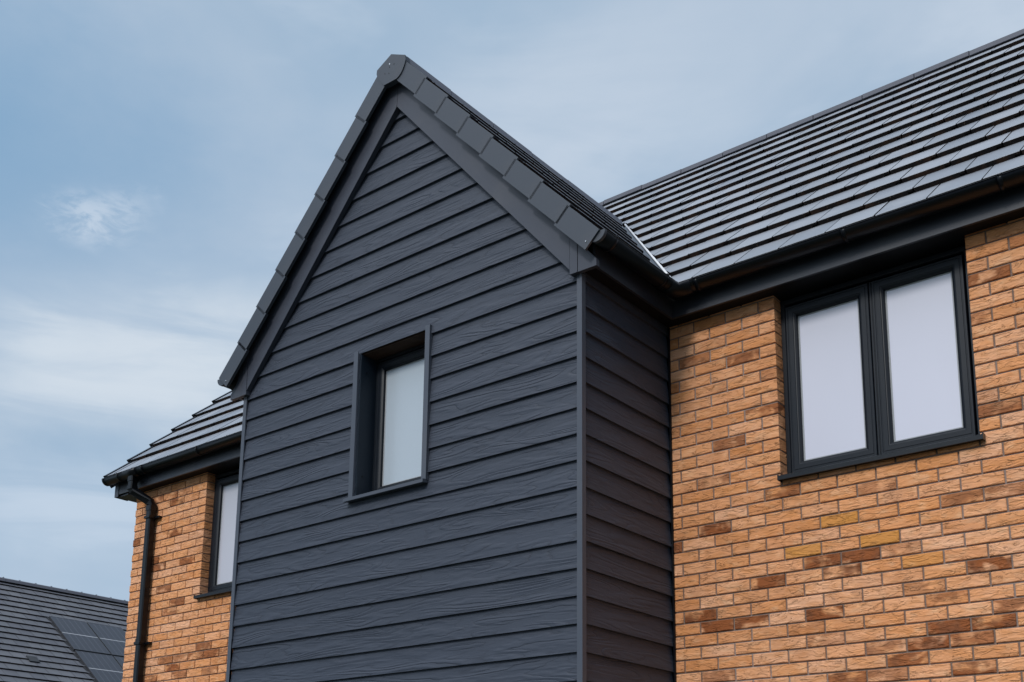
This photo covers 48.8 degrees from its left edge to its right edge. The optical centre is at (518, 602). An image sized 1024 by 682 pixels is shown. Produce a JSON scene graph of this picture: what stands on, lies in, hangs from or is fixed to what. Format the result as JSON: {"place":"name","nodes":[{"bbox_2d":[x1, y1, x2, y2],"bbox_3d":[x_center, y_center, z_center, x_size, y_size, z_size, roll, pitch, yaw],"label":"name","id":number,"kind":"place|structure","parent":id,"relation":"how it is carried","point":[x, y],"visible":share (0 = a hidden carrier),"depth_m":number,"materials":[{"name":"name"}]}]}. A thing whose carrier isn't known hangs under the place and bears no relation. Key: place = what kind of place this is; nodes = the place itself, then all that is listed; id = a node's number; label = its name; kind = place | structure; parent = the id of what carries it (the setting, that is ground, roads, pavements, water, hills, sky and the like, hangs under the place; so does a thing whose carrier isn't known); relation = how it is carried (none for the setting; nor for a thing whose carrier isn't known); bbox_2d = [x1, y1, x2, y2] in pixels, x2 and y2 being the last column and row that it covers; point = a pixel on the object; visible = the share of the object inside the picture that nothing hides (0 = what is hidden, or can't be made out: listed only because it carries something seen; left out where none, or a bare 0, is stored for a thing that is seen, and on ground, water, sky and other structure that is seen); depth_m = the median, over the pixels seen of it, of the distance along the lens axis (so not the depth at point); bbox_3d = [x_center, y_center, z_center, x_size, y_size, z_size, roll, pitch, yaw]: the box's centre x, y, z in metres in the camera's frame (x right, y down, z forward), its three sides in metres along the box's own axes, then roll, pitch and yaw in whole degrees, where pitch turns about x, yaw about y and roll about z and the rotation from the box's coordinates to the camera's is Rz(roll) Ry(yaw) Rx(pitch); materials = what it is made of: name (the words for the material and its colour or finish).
{"place":"outdoors","nodes":[
{"label":"outdoors","id":0,"kind":"place"},
{"bbox_2d":[0,0,1023,600],"label":"sky","id":1,"kind":"structure","parent":0,"point":[161,160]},
{"label":"ground","id":2,"kind":"structure","parent":0,"visible":0},
{"bbox_2d":[0,577,128,681],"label":"neighbouring house","id":3,"kind":"structure","parent":2,"relation":"on","point":[50,634],"depth_m":28.53,"materials":[{"name":"tile"}]},
{"bbox_2d":[102,29,1023,681],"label":"detached house","id":4,"kind":"structure","parent":2,"relation":"on","point":[496,403],"depth_m":6.88,"materials":[{"name":"orange brick"}]},
{"bbox_2d":[193,469,243,599],"bbox_3d":[-2.367,-0.663,9.868,1.180,1.178,0.192,-9,-15,38],"label":"window","id":5,"kind":"structure","parent":4,"relation":"in","point":[226,484],"depth_m":10.16,"materials":[{"name":"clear glass"}]},
{"bbox_2d":[343,324,432,502],"bbox_3d":[-0.800,-1.214,7.484,0.732,1.071,0.250,-9,-15,38],"label":"window","id":6,"kind":"structure","parent":4,"relation":"in","point":[391,434],"depth_m":7.60,"materials":[{"name":"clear glass"}]},
{"bbox_2d":[777,245,985,482],"bbox_3d":[2.047,-1.387,6.447,1.163,1.282,0.252,-9,-15,38],"label":"window","id":7,"kind":"structure","parent":4,"relation":"in","point":[878,366],"depth_m":6.43,"materials":[{"name":"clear glass"}]}
]}

